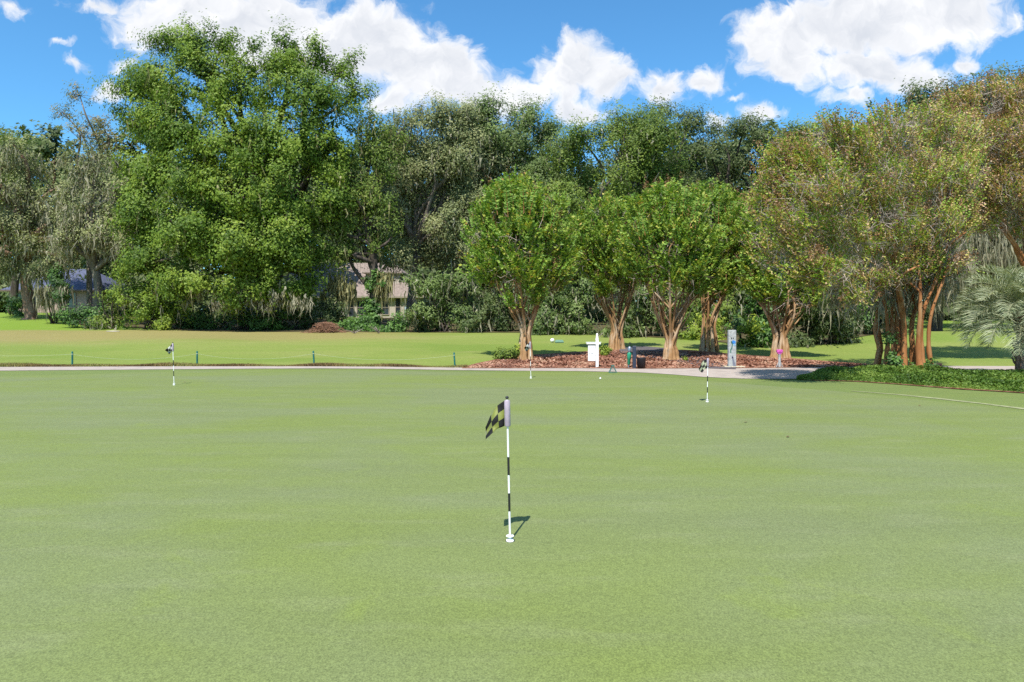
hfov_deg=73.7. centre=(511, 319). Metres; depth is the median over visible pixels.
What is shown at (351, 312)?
window
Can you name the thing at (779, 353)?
pink marker
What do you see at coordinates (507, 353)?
bedding plant
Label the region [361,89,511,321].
oak tree
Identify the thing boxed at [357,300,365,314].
window
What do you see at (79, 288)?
house
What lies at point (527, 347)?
flagstick
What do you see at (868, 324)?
shrub
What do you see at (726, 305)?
shrub
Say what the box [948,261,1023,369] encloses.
palm tree
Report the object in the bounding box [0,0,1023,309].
sky
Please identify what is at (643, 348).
side path
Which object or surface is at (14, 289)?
oak tree
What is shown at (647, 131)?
oak tree
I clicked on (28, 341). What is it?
ground
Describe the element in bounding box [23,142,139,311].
oak tree
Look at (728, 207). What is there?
crape myrtle
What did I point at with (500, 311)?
shrub
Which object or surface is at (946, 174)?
crape myrtle
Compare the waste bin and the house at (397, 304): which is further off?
the house at (397, 304)
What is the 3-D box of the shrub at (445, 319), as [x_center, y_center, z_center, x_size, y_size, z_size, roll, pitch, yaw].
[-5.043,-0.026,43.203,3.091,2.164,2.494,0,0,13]
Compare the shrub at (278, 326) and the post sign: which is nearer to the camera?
the post sign
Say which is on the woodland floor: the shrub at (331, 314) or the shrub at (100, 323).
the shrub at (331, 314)
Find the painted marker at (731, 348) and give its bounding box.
[724,330,744,366]
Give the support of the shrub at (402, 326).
on the woodland floor
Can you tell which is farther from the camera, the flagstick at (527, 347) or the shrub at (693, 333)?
the shrub at (693, 333)
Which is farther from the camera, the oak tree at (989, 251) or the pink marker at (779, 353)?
the oak tree at (989, 251)
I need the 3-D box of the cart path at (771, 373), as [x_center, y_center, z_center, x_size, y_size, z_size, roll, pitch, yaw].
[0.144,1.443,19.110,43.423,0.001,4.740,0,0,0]
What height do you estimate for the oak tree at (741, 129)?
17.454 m
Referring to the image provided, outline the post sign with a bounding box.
[586,333,600,366]
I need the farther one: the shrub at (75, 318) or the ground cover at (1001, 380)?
the shrub at (75, 318)
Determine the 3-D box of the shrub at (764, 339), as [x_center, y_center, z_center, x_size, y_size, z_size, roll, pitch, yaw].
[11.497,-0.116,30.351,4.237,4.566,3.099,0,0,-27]
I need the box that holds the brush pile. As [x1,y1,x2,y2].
[301,321,345,332]
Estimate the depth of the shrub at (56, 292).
49.25 m
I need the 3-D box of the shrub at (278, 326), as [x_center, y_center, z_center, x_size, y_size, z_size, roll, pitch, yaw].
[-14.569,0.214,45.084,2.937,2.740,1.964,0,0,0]
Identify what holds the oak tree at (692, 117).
on the ground at (28, 341)
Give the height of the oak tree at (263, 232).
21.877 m
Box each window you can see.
[67,293,75,307]
[348,299,353,316]
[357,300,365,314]
[381,301,388,314]
[395,298,400,315]
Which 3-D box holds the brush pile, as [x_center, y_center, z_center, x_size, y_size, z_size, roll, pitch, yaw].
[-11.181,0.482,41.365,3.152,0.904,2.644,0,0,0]
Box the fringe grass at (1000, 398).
[0,368,1023,411]
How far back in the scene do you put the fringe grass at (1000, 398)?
15.34 m
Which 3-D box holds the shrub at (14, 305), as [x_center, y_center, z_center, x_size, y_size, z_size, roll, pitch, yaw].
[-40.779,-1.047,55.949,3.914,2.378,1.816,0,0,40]
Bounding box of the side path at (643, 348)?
[620,346,735,368]
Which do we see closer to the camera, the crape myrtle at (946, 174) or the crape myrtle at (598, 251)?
the crape myrtle at (946, 174)
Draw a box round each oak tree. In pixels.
[0,123,59,313]
[0,129,90,319]
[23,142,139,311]
[49,80,131,308]
[83,8,381,328]
[304,97,412,324]
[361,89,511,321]
[427,81,588,318]
[534,93,702,323]
[600,92,730,252]
[678,104,790,313]
[753,112,923,302]
[868,129,1023,330]
[880,60,1023,328]
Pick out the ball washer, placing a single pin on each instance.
(629, 356)
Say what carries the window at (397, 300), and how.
in the house at (397, 304)
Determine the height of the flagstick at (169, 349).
0.971 m
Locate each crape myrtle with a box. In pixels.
[455,163,584,359]
[561,188,650,349]
[611,171,741,359]
[690,177,755,351]
[725,191,848,357]
[736,87,999,368]
[915,66,1023,268]
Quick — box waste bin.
[637,357,645,367]
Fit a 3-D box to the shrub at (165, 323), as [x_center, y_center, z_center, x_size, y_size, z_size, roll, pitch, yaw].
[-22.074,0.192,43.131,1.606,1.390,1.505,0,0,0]
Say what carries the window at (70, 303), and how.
in the house at (79, 288)
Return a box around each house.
[0,269,123,312]
[283,263,431,317]
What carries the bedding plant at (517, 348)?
on the mulch bed at (622, 364)
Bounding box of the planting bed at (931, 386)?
[797,375,1023,392]
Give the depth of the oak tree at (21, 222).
51.03 m
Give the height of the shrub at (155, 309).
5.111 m
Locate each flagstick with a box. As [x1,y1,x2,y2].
[165,342,174,384]
[485,396,514,541]
[524,342,530,377]
[699,357,708,401]
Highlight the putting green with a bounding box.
[0,370,1023,681]
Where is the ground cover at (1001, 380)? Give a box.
[796,364,1023,392]
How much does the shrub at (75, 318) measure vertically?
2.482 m
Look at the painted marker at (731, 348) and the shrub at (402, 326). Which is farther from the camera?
the shrub at (402, 326)
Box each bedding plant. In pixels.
[491,345,519,359]
[514,343,520,356]
[599,343,612,355]
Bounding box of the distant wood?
[0,111,1021,321]
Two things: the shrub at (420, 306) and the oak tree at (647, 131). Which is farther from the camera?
the oak tree at (647, 131)
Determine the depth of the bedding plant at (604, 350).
24.77 m
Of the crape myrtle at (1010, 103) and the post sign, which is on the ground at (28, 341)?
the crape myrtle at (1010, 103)
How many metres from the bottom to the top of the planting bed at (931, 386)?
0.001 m
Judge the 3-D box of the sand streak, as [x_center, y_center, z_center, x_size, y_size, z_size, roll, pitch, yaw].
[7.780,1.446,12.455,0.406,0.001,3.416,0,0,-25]
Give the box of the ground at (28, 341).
[0,312,1015,380]
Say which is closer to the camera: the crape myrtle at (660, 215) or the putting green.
the putting green
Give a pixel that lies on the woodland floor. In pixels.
(385, 320)
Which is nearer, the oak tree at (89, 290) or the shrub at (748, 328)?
the shrub at (748, 328)
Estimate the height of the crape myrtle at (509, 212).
6.849 m
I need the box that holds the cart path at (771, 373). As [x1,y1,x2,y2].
[0,366,1014,378]
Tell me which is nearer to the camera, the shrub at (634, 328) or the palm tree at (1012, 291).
the palm tree at (1012, 291)
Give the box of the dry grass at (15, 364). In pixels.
[0,362,467,367]
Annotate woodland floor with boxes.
[80,315,884,343]
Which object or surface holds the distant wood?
on the ground at (28, 341)
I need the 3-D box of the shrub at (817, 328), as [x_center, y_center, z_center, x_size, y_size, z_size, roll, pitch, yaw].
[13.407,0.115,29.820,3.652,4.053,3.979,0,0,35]
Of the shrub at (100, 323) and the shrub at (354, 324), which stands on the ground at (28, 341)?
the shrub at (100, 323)
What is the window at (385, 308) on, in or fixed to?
in the house at (397, 304)
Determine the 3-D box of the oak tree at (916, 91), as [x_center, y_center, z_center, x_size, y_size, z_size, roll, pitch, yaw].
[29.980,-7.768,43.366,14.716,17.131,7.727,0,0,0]
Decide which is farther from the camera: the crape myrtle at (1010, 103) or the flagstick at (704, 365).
the crape myrtle at (1010, 103)
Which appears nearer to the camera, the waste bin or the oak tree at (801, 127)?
the waste bin
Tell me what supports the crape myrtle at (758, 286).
on the mulch bed at (622, 364)
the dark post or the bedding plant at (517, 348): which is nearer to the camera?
the dark post
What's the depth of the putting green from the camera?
4.67 m
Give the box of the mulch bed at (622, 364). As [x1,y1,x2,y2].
[462,349,851,368]
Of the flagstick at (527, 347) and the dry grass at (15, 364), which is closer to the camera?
the flagstick at (527, 347)
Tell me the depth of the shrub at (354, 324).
44.12 m
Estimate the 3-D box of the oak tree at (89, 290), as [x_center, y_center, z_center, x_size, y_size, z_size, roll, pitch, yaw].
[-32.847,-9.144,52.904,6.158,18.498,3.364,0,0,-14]
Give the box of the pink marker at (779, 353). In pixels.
[776,350,782,366]
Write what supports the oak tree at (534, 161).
on the woodland floor
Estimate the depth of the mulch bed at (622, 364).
22.79 m
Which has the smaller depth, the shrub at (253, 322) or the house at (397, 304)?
the shrub at (253, 322)
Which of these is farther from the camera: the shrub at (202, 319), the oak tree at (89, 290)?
the oak tree at (89, 290)
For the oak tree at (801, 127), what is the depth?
48.08 m
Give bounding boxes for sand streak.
[857,391,1023,408]
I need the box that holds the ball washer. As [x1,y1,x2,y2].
[627,342,631,367]
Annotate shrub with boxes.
[2,293,23,316]
[32,262,74,323]
[51,301,109,328]
[83,284,143,329]
[97,265,202,329]
[145,312,174,330]
[172,304,230,329]
[178,302,257,328]
[220,307,277,329]
[250,293,349,328]
[270,307,314,329]
[330,314,383,330]
[363,310,410,331]
[396,263,487,331]
[411,303,456,331]
[449,267,531,332]
[523,278,619,335]
[596,276,687,337]
[665,286,748,333]
[678,313,726,339]
[722,288,807,348]
[736,314,764,346]
[780,290,869,347]
[846,289,917,334]
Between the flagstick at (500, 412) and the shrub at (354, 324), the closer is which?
the flagstick at (500, 412)
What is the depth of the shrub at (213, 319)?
45.83 m
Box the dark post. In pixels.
[632,346,636,367]
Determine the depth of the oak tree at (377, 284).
46.45 m
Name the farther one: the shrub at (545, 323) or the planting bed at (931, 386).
the shrub at (545, 323)

